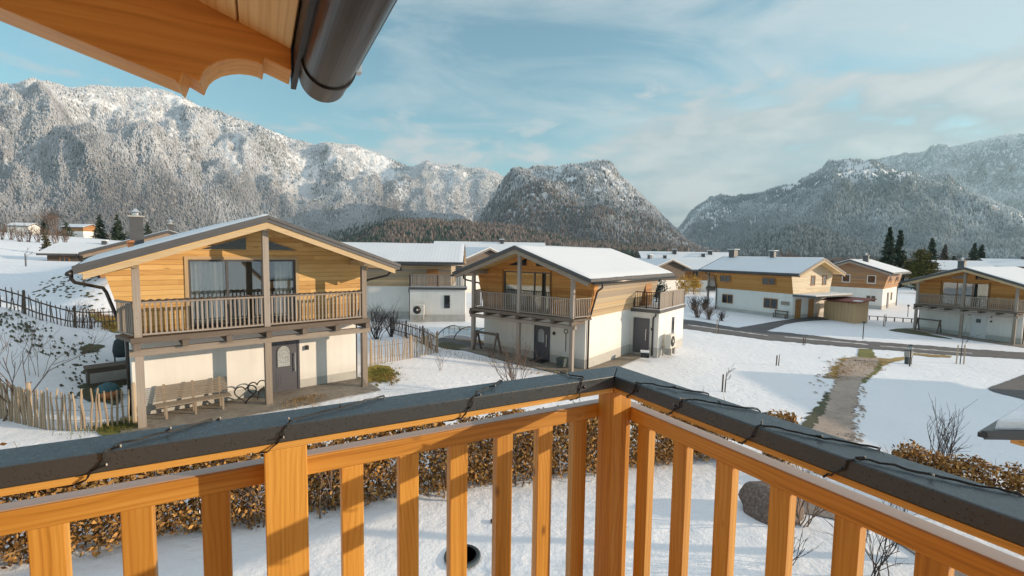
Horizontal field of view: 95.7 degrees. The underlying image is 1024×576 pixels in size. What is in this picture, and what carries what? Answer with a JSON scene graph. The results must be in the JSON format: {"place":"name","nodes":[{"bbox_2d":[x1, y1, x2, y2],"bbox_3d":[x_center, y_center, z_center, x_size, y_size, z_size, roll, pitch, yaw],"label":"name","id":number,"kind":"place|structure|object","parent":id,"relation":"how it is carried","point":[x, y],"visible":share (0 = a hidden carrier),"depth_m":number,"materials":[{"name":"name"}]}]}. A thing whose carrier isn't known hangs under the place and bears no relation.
{"place":"outdoors","nodes":[
{"label":"outdoors","id":0,"kind":"place"},
{"bbox_2d":[89,416,140,433],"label":"grass","id":1,"kind":"structure","parent":0,"point":[118,426],"depth_m":13.53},
{"bbox_2d":[0,80,502,233],"bbox_3d":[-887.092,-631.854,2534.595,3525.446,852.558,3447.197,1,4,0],"label":"snowy mountains","id":2,"kind":"structure","parent":0,"point":[330,156],"depth_m":2094.03,"materials":[{"name":"snow"}]},
{"bbox_2d":[0,77,504,234],"bbox_3d":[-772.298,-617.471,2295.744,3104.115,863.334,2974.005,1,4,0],"label":"snowy wood","id":3,"kind":"object","parent":2,"relation":"on","point":[10,208],"visible":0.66,"depth_m":1816.38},
{"bbox_2d":[444,544,480,567],"bbox_3d":[-0.977,5.270,9.125,0.720,0.046,0.720,0,4,-11],"label":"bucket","id":4,"kind":"object","parent":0,"point":[473,555],"visible":0.47,"depth_m":9.10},
{"bbox_2d":[0,232,1023,575],"bbox_3d":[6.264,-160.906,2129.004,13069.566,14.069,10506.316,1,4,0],"label":"ground","id":5,"kind":"structure","parent":0,"point":[898,404],"depth_m":18.38,"materials":[{"name":"snow"}]},
{"bbox_2d":[7,223,40,233],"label":"village house","id":6,"kind":"structure","parent":5,"relation":"on","point":[20,226],"depth_m":157.05,"materials":[{"name":"paint"}]},
{"bbox_2d":[13,311,58,376],"bbox_3d":[-17.901,2.062,17.637,0.886,2.592,1.470,3,5,26],"label":"bare shrub","id":7,"kind":"object","parent":5,"relation":"on","point":[31,339],"visible":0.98,"depth_m":17.48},
{"bbox_2d":[0,302,79,367],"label":"bare earth","id":8,"kind":"structure","parent":5,"relation":"on","point":[27,329],"depth_m":20.23,"materials":[{"name":"soil"}]},
{"bbox_2d":[32,211,60,234],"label":"bare tree","id":9,"kind":"object","parent":5,"relation":"on","point":[50,218],"visible":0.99,"depth_m":148.47,"materials":[{"name":"brown plant"}]},
{"bbox_2d":[42,223,66,243],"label":"bare shrub","id":10,"kind":"object","parent":5,"relation":"on","point":[57,235],"visible":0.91,"depth_m":100.30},
{"bbox_2d":[0,287,115,327],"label":"picket fence","id":11,"kind":"object","parent":5,"relation":"on","point":[24,308],"visible":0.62,"depth_m":22.44,"materials":[{"name":"wood"}]},
{"bbox_2d":[0,329,115,420],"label":"bare shrub","id":12,"kind":"object","parent":5,"relation":"on","point":[1,397],"visible":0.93,"depth_m":13.83,"materials":[{"name":"plant"}]},
{"bbox_2d":[32,275,104,309],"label":"earth clods","id":13,"kind":"object","parent":5,"relation":"on","point":[47,291],"visible":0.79,"depth_m":32.28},
{"bbox_2d":[0,379,136,430],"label":"picket fence","id":14,"kind":"object","parent":5,"relation":"on","point":[21,397],"visible":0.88,"depth_m":13.41,"materials":[{"name":"wood"}]},
{"bbox_2d":[36,240,111,261],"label":"village house","id":15,"kind":"structure","parent":5,"relation":"on","point":[63,251],"depth_m":63.94,"materials":[{"name":"paint"}]},
{"bbox_2d":[60,224,100,237],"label":"village house","id":16,"kind":"structure","parent":5,"relation":"on","point":[84,230],"depth_m":171.29,"materials":[{"name":"paint"}]},
{"bbox_2d":[59,332,107,407],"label":"bare earth","id":17,"kind":"structure","parent":5,"relation":"on","point":[75,376],"depth_m":18.84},
{"bbox_2d":[91,215,108,238],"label":"conifer tree","id":18,"kind":"object","parent":5,"relation":"on","point":[100,232],"visible":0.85,"depth_m":138.73,"materials":[{"name":"green plant"}]},
{"bbox_2d":[52,415,147,438],"bbox_3d":[-11.995,4.022,13.579,2.138,0.222,1.320,-2,5,-35],"label":"grass tuft","id":19,"kind":"object","parent":5,"relation":"on","point":[101,427],"visible":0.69,"depth_m":13.44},
{"bbox_2d":[80,282,121,333],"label":"dry blades","id":20,"kind":"object","parent":5,"relation":"on","point":[106,326],"visible":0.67,"depth_m":26.15,"materials":[{"name":"plant"}]},
{"bbox_2d":[76,381,126,404],"bbox_3d":[-15.489,3.577,17.580,1.557,0.359,5.722,-2,5,-34],"label":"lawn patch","id":21,"kind":"object","parent":5,"relation":"on","point":[87,389],"visible":0.29,"depth_m":16.81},
{"bbox_2d":[83,360,126,385],"bbox_3d":[-15.734,3.330,18.082,0.800,0.700,1.400,5,6,43],"label":"garden box","id":22,"kind":"object","parent":21,"relation":"on","point":[102,373],"visible":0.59,"depth_m":17.79,"materials":[{"name":"concrete"}]},
{"bbox_2d":[94,382,118,399],"bbox_3d":[-14.216,3.606,16.288,0.679,0.580,0.695,-1,5,-17],"label":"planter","id":23,"kind":"object","parent":21,"relation":"on","point":[107,387],"visible":0.85,"depth_m":16.11,"materials":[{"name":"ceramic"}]},
{"bbox_2d":[109,214,126,240],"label":"conifer tree","id":24,"kind":"object","parent":5,"relation":"on","point":[117,234],"visible":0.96,"depth_m":138.69,"materials":[{"name":"green plant"}]},
{"bbox_2d":[112,338,124,361],"bbox_3d":[-17.009,2.660,20.271,0.760,1.140,0.760,-2,5,-34],"label":"covered barbecue","id":25,"kind":"object","parent":5,"relation":"on","point":[118,349],"visible":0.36,"depth_m":19.96,"materials":[{"name":"fabric"}]},
{"bbox_2d":[76,220,177,277],"bbox_3d":[-28.155,-1.416,37.340,9.670,7.960,11.950,-3,6,-41],"label":"chalet","id":26,"kind":"object","parent":5,"relation":"on","point":[119,245],"visible":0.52,"depth_m":31.07,"materials":[{"name":"paint"}]},
{"bbox_2d":[0,0,396,102],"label":"house","id":27,"kind":"structure","parent":5,"relation":"on","point":[319,49],"depth_m":1.35,"materials":[{"name":"wood"}]},
{"bbox_2d":[0,366,1023,575],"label":"balcony railing","id":28,"kind":"object","parent":27,"relation":"on","point":[285,467],"visible":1,"depth_m":1.61,"materials":[{"name":"wood"}]},
{"bbox_2d":[54,371,1023,496],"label":"fairy lights","id":29,"kind":"object","parent":28,"relation":"attached to","point":[859,458],"visible":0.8,"depth_m":1.48},
{"bbox_2d":[65,209,403,428],"bbox_3d":[-11.874,0.496,19.735,9.670,7.560,11.950,-3,6,-41],"label":"chalet","id":30,"kind":"object","parent":5,"relation":"on","point":[279,343],"visible":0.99,"depth_m":15.80,"materials":[{"name":"paint"}]},
{"bbox_2d":[141,290,361,301],"bbox_3d":[-8.245,0.243,15.565,6.610,0.099,0.072,-3,6,-41],"label":"light garland","id":31,"kind":"object","parent":30,"relation":"on","point":[209,297],"visible":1,"depth_m":15.02},
{"bbox_2d":[272,340,299,392],"bbox_3d":[-8.423,2.883,17.168,1.050,2.090,0.130,-3,6,-41],"label":"door","id":32,"kind":"structure","parent":30,"relation":"in","point":[285,354],"depth_m":17.19,"materials":[{"name":"wood"}]},
{"bbox_2d":[119,377,379,432],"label":"terrace","id":33,"kind":"structure","parent":5,"relation":"on","point":[234,408],"depth_m":15.66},
{"bbox_2d":[155,376,231,418],"bbox_3d":[-10.277,3.529,14.970,2.000,0.993,0.699,-3,6,-41],"label":"garden bench","id":34,"kind":"object","parent":33,"relation":"on","point":[193,400],"visible":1,"depth_m":14.99,"materials":[{"name":"brown wood"}]},
{"bbox_2d":[235,453,264,529],"bbox_3d":[-5.315,4.031,9.685,0.973,2.027,0.916,-3,6,-40],"label":"bare shrub","id":35,"kind":"object","parent":5,"relation":"on","point":[248,502],"visible":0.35,"depth_m":9.55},
{"bbox_2d":[314,438,348,518],"bbox_3d":[-4.133,3.880,9.954,1.140,2.440,0.890,1,4,0],"label":"bare shrub","id":36,"kind":"object","parent":5,"relation":"on","point":[330,486],"visible":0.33,"depth_m":10.11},
{"bbox_2d":[0,393,734,568],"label":"beech hedge","id":37,"kind":"object","parent":5,"relation":"on","point":[482,467],"visible":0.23,"depth_m":10.49,"materials":[{"name":"brown plant"}]},
{"bbox_2d":[368,365,393,381],"bbox_3d":[-5.809,3.693,20.124,1.479,0.062,2.914,1,4,0],"label":"lawn patch","id":38,"kind":"object","parent":5,"relation":"on","point":[370,374],"visible":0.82,"depth_m":20.45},
{"bbox_2d":[360,362,405,384],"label":"grass","id":39,"kind":"structure","parent":5,"relation":"on","point":[380,371],"depth_m":20.14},
{"bbox_2d":[367,298,403,339],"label":"bare shrub","id":40,"kind":"object","parent":5,"relation":"on","point":[378,322],"visible":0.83,"depth_m":29.10,"materials":[{"name":"plant"}]},
{"bbox_2d":[374,306,404,336],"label":"bare shrub","id":41,"kind":"object","parent":5,"relation":"on","point":[391,329],"visible":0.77,"depth_m":30.65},
{"bbox_2d":[370,331,437,364],"bbox_3d":[-5.272,3.100,23.610,0.344,1.730,5.038,3,5,29],"label":"picket fence","id":42,"kind":"object","parent":5,"relation":"on","point":[410,342],"visible":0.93,"depth_m":23.30,"materials":[{"name":"wood"}]},
{"bbox_2d":[342,242,466,321],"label":"chalet","id":43,"kind":"object","parent":5,"relation":"on","point":[426,278],"visible":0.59,"depth_m":40.26,"materials":[{"name":"paint"}]},
{"bbox_2d":[390,320,435,351],"bbox_3d":[-6.264,2.945,29.303,0.359,1.521,8.262,-2,5,-32],"label":"picket fence","id":44,"kind":"object","parent":5,"relation":"on","point":[405,333],"visible":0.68,"depth_m":29.40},
{"bbox_2d":[413,304,423,319],"bbox_3d":[-7.768,2.010,38.547,0.920,1.250,0.415,1,4,-4],"label":"heat pump","id":45,"kind":"object","parent":5,"relation":"on","point":[418,309],"visible":1,"depth_m":38.36,"materials":[{"name":"metal"}]},
{"bbox_2d":[282,368,577,407],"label":"dry blades","id":46,"kind":"object","parent":5,"relation":"on","point":[391,380],"visible":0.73,"depth_m":19.03,"materials":[{"name":"plant"}]},
{"bbox_2d":[422,448,446,496],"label":"bare shrub","id":47,"kind":"object","parent":5,"relation":"on","point":[440,459],"visible":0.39,"depth_m":11.12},
{"bbox_2d":[438,342,466,349],"bbox_3d":[-3.654,3.543,28.305,2.526,0.154,1.922,4,5,33],"label":"lawn patch","id":48,"kind":"object","parent":5,"relation":"on","point":[455,346],"visible":0.99,"depth_m":28.42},
{"bbox_2d":[438,325,483,338],"bbox_3d":[-2.687,3.100,32.440,3.861,0.666,3.866,2,5,18],"label":"pool enclosure","id":49,"kind":"object","parent":5,"relation":"on","point":[469,328],"visible":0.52,"depth_m":33.47,"materials":[{"name":"clear glass"}]},
{"bbox_2d":[438,335,483,346],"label":"pool deck","id":50,"kind":"structure","parent":5,"relation":"on","point":[462,340],"depth_m":30.56,"materials":[{"name":"concrete"}]},
{"bbox_2d":[455,247,498,291],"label":"village house","id":51,"kind":"structure","parent":5,"relation":"on","point":[474,254],"depth_m":61.64,"materials":[{"name":"paint"}]},
{"bbox_2d":[434,239,545,251],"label":"village house","id":52,"kind":"structure","parent":5,"relation":"on","point":[501,245],"depth_m":76.75,"materials":[{"name":"paint"}]},
{"bbox_2d":[488,343,547,380],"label":"bare shrub","id":53,"kind":"object","parent":5,"relation":"on","point":[510,371],"visible":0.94,"depth_m":18.02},
{"bbox_2d":[475,412,568,486],"bbox_3d":[0.126,3.973,11.746,2.453,2.358,1.568,0,5,-16],"label":"bare shrub","id":54,"kind":"object","parent":5,"relation":"on","point":[515,477],"visible":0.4,"depth_m":11.77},
{"bbox_2d":[458,346,588,372],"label":"terrace","id":55,"kind":"structure","parent":5,"relation":"on","point":[553,367],"depth_m":25.79,"materials":[{"name":"stone"}]},
{"bbox_2d":[472,330,501,353],"bbox_3d":[-1.480,3.242,27.386,1.750,1.377,0.926,4,5,38],"label":"swing frame","id":56,"kind":"object","parent":55,"relation":"on","point":[477,332],"visible":0.73,"depth_m":27.26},
{"bbox_2d":[556,356,567,366],"bbox_3d":[2.672,3.945,24.716,0.500,0.452,0.440,4,5,38],"label":"planter","id":57,"kind":"object","parent":55,"relation":"on","point":[561,361],"visible":1,"depth_m":24.56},
{"bbox_2d":[510,328,536,369],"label":"bare shrub","id":58,"kind":"object","parent":5,"relation":"on","point":[519,356],"visible":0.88,"depth_m":23.57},
{"bbox_2d":[451,244,685,371],"bbox_3d":[4.051,0.886,29.892,10.285,7.106,12.230,4,5,38],"label":"chalet","id":59,"kind":"object","parent":5,"relation":"on","point":[598,305],"visible":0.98,"depth_m":26.68,"materials":[{"name":"paint"}]},
{"bbox_2d":[534,325,549,361],"bbox_3d":[1.672,3.048,26.182,1.050,2.090,0.130,4,5,38],"label":"door","id":60,"kind":"structure","parent":59,"relation":"in","point":[541,334],"depth_m":26.16,"materials":[{"name":"metal"}]},
{"bbox_2d":[633,317,649,351],"bbox_3d":[7.971,2.922,28.637,1.000,2.150,0.130,4,5,38],"label":"door","id":61,"kind":"structure","parent":59,"relation":"in","point":[641,326],"depth_m":28.64,"materials":[{"name":"metal"}]},
{"bbox_2d":[640,283,651,305],"bbox_3d":[8.741,0.250,30.160,0.330,1.830,1.000,4,5,38],"label":"terrace door","id":62,"kind":"structure","parent":59,"relation":"in","point":[648,288],"depth_m":29.97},
{"bbox_2d":[586,353,640,368],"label":"terrace","id":63,"kind":"structure","parent":5,"relation":"on","point":[623,359],"depth_m":26.84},
{"bbox_2d":[654,279,670,301],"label":"evergreen bush","id":64,"kind":"object","parent":5,"relation":"on","point":[659,288],"visible":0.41,"depth_m":61.62,"materials":[{"name":"green plant"}]},
{"bbox_2d":[637,254,691,291],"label":"village house","id":65,"kind":"structure","parent":5,"relation":"on","point":[677,268],"depth_m":80.70,"materials":[{"name":"paint"}]},
{"bbox_2d":[664,333,675,355],"bbox_3d":[9.767,3.455,28.558,0.415,1.250,0.920,4,5,38],"label":"heat pump","id":66,"kind":"object","parent":5,"relation":"on","point":[670,344],"visible":1,"depth_m":28.26,"materials":[{"name":"metal"}]},
{"bbox_2d":[635,249,728,259],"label":"village house","id":67,"kind":"structure","parent":5,"relation":"on","point":[708,255],"depth_m":98.02,"materials":[{"name":"paint"}]},
{"bbox_2d":[675,275,690,294],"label":"yellow tree","id":68,"kind":"object","parent":5,"relation":"on","point":[682,284],"visible":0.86,"depth_m":72.00,"materials":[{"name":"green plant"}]},
{"bbox_2d":[686,274,702,293],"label":"yellow tree","id":69,"kind":"object","parent":5,"relation":"on","point":[695,285],"visible":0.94,"depth_m":77.95,"materials":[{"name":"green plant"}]},
{"bbox_2d":[674,259,715,291],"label":"village house","id":70,"kind":"structure","parent":5,"relation":"on","point":[695,265],"depth_m":84.97,"materials":[{"name":"paint"}]},
{"bbox_2d":[738,481,803,525],"bbox_3d":[6.221,5.164,11.031,1.382,1.052,1.102,1,4,0],"label":"boulder","id":71,"kind":"object","parent":5,"relation":"on","point":[753,496],"visible":0.36,"depth_m":10.83,"materials":[{"name":"stone"}]},
{"bbox_2d":[698,249,852,318],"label":"chalet","id":72,"kind":"object","parent":5,"relation":"on","point":[797,287],"visible":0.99,"depth_m":50.71,"materials":[{"name":"paint"}]},
{"bbox_2d":[763,298,777,308],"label":"window","id":73,"kind":"structure","parent":72,"relation":"in","point":[772,303],"depth_m":50.11,"materials":[{"name":"grey glass"}]},
{"bbox_2d":[762,409,803,466],"bbox_3d":[8.060,4.472,13.835,1.320,1.616,1.118,-3,5,-38],"label":"beech hedge","id":74,"kind":"object","parent":5,"relation":"on","point":[787,416],"visible":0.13,"depth_m":13.73,"materials":[{"name":"brown plant"}]},
{"bbox_2d":[792,530,820,565],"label":"bare shrub","id":75,"kind":"object","parent":5,"relation":"on","point":[797,557],"visible":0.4,"depth_m":9.05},
{"bbox_2d":[793,465,830,527],"bbox_3d":[6.700,4.582,10.527,1.339,1.790,1.554,1,4,0],"label":"bare shrub","id":76,"kind":"object","parent":5,"relation":"on","point":[815,509],"visible":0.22,"depth_m":10.51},
{"bbox_2d":[801,391,830,427],"bbox_3d":[12.698,5.116,19.009,0.896,0.240,8.415,5,6,41],"label":"turf edge","id":77,"kind":"object","parent":5,"relation":"on","point":[817,412],"visible":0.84,"depth_m":18.96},
{"bbox_2d":[821,296,876,323],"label":"garden shed","id":78,"kind":"structure","parent":5,"relation":"on","point":[853,310],"depth_m":47.81,"materials":[{"name":"brown wood"}]},
{"bbox_2d":[738,255,969,262],"bbox_3d":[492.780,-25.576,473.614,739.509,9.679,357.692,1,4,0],"label":"valley wood","id":79,"kind":"object","parent":5,"relation":"on","point":[836,259],"visible":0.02,"depth_m":365.12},
{"bbox_2d":[825,356,887,378],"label":"dry grass verge","id":80,"kind":"structure","parent":5,"relation":"on","point":[834,368],"depth_m":27.69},
{"bbox_2d":[822,355,893,380],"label":"dry blades","id":81,"kind":"object","parent":5,"relation":"on","point":[842,365],"visible":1,"depth_m":27.93,"materials":[{"name":"plant"}]},
{"bbox_2d":[813,501,915,575],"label":"bare shrub","id":82,"kind":"object","parent":5,"relation":"on","point":[886,557],"visible":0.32,"depth_m":8.69,"materials":[{"name":"plant"}]},
{"bbox_2d":[857,348,876,356],"bbox_3d":[25.048,4.585,32.722,1.135,0.077,4.404,4,5,36],"label":"turf strip","id":83,"kind":"object","parent":5,"relation":"on","point":[865,352],"visible":1,"depth_m":32.62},
{"bbox_2d":[830,253,911,309],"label":"chalet","id":84,"kind":"object","parent":5,"relation":"on","point":[866,277],"visible":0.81,"depth_m":62.34,"materials":[{"name":"paint"}]},
{"bbox_2d":[879,227,900,287],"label":"conifer tree","id":85,"kind":"object","parent":5,"relation":"on","point":[889,254],"visible":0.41,"depth_m":110.90,"materials":[{"name":"green plant"}]},
{"bbox_2d":[891,230,906,286],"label":"conifer tree","id":86,"kind":"object","parent":5,"relation":"on","point":[900,253],"visible":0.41,"depth_m":112.91,"materials":[{"name":"green plant"}]},
{"bbox_2d":[890,328,950,338],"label":"lawn patch","id":87,"kind":"object","parent":5,"relation":"on","point":[904,330],"visible":1,"depth_m":43.51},
{"bbox_2d":[901,247,944,290],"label":"round tree","id":88,"kind":"object","parent":5,"relation":"on","point":[923,265],"visible":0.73,"depth_m":90.95,"materials":[{"name":"green plant"}]},
{"bbox_2d":[927,238,938,259],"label":"conifer tree","id":89,"kind":"object","parent":5,"relation":"on","point":[931,247],"visible":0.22,"depth_m":148.83,"materials":[{"name":"green plant"}]},
{"bbox_2d":[901,260,993,287],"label":"village house","id":90,"kind":"structure","parent":5,"relation":"on","point":[948,265],"depth_m":102.53,"materials":[{"name":"paint"}]},
{"bbox_2d":[880,437,1023,494],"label":"beech hedge","id":91,"kind":"object","parent":5,"relation":"on","point":[955,466],"visible":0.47,"depth_m":12.04,"materials":[{"name":"brown plant"}]},
{"bbox_2d":[927,395,977,459],"bbox_3d":[13.194,4.447,14.006,2.373,2.244,1.096,-3,6,-44],"label":"bare shrub","id":92,"kind":"object","parent":5,"relation":"on","point":[941,447],"visible":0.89,"depth_m":14.08,"materials":[{"name":"plant"}]},
{"bbox_2d":[898,257,1023,344],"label":"chalet","id":93,"kind":"object","parent":5,"relation":"on","point":[984,302],"visible":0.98,"depth_m":42.18,"materials":[{"name":"paint"}]},
{"bbox_2d":[970,315,987,338],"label":"door","id":94,"kind":"structure","parent":93,"relation":"in","point":[978,326],"depth_m":42.00,"materials":[{"name":"white"}]},
{"bbox_2d":[906,328,1023,346],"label":"terrace","id":95,"kind":"structure","parent":5,"relation":"on","point":[973,338],"depth_m":41.86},
{"bbox_2d":[967,243,979,260],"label":"conifer tree","id":96,"kind":"object","parent":5,"relation":"on","point":[973,255],"visible":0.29,"depth_m":168.99,"materials":[{"name":"green plant"}]},
{"bbox_2d":[977,404,1023,446],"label":"roof","id":97,"kind":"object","parent":5,"relation":"on","point":[1009,426],"visible":1,"depth_m":5.86,"materials":[{"name":"metal"}]},
{"bbox_2d":[977,256,1023,268],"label":"village house","id":98,"kind":"structure","parent":5,"relation":"on","point":[1009,262],"depth_m":148.35,"materials":[{"name":"paint"}]},
{"bbox_2d":[0,0,1023,227],"label":"sky","id":99,"kind":"structure","parent":0,"point":[690,102],"materials":[{"name":"blue"}]},
{"bbox_2d":[486,162,669,243],"bbox_3d":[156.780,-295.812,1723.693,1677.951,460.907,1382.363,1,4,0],"label":"rocky hill","id":100,"kind":"structure","parent":0,"point":[568,178],"depth_m":1580.31,"materials":[{"name":"stone"}]},
{"bbox_2d":[476,159,720,251],"bbox_3d":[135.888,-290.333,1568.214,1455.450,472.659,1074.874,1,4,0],"label":"hill wood","id":101,"kind":"object","parent":100,"relation":"on","point":[651,213],"visible":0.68,"depth_m":1412.52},
{"bbox_2d":[739,317,830,330],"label":"driveway","id":102,"kind":"structure","parent":0,"point":[768,326],"depth_m":45.20,"materials":[{"name":"asphalt"}]},
{"bbox_2d":[809,357,878,440],"bbox_3d":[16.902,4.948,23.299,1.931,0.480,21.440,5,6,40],"label":"path","id":103,"kind":"structure","parent":0,"point":[836,418],"depth_m":20.92,"materials":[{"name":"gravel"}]},
{"bbox_2d":[682,160,1023,258],"bbox_3d":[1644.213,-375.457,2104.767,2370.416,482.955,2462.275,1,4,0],"label":"forested mountains","id":104,"kind":"structure","parent":0,"point":[858,168],"depth_m":1727.54,"materials":[{"name":"snow"}]},
{"bbox_2d":[677,158,1023,258],"bbox_3d":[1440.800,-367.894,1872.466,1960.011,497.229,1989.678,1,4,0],"label":"mountain wood","id":105,"kind":"object","parent":104,"relation":"on","point":[1004,244],"visible":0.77,"depth_m":1535.95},
{"bbox_2d":[683,319,1023,358],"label":"road","id":106,"kind":"structure","parent":0,"point":[780,336],"depth_m":36.62,"materials":[{"name":"asphalt"}]},
{"bbox_2d":[803,502,967,575],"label":"gravel path","id":107,"kind":"structure","parent":0,"point":[825,514],"depth_m":11.05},
{"bbox_2d":[879,135,1023,212],"bbox_3d":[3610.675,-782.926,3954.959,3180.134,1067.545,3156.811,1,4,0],"label":"mountains","id":108,"kind":"structure","parent":0,"point":[985,172],"depth_m":3662.89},
{"bbox_2d":[863,133,1023,213],"bbox_3d":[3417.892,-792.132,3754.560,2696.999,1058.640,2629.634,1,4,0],"label":"wood","id":109,"kind":"object","parent":108,"relation":"on","point":[910,156],"visible":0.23,"depth_m":3715.40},
{"bbox_2d":[988,375,1023,398],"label":"parking area","id":110,"kind":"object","parent":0,"point":[1014,387],"visible":1,"depth_m":24.81,"materials":[{"name":"concrete"}]},
{"bbox_3d":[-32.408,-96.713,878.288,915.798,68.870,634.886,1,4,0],"label":"wooded foothill","id":111,"kind":"structure","parent":0,"visible":0},
{"bbox_2d":[334,217,689,257],"bbox_3d":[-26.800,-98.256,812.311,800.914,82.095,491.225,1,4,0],"label":"foothill wood","id":112,"kind":"object","parent":111,"relation":"on","point":[427,230],"visible":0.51,"depth_m":808.72,"materials":[{"name":"plant"}]},
{"bbox_3d":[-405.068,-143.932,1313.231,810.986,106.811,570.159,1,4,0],"label":"spruce ridge","id":113,"kind":"structure","parent":0,"visible":0},
{"bbox_2d":[318,215,422,238],"bbox_3d":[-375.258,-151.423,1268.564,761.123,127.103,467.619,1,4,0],"label":"spruce wood","id":114,"kind":"object","parent":113,"relation":"on","point":[340,233],"visible":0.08,"depth_m":1338.65,"materials":[{"name":"plant"}]},
{"bbox_3d":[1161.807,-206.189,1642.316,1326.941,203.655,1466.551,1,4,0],"label":"dark spur","id":115,"kind":"structure","parent":0,"visible":0},
{"bbox_2d":[716,210,970,259],"bbox_3d":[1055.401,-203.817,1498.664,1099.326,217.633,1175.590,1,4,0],"label":"spur wood","id":116,"kind":"object","parent":115,"relation":"on","point":[801,240],"visible":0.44,"depth_m":1216.65,"materials":[{"name":"plant"}]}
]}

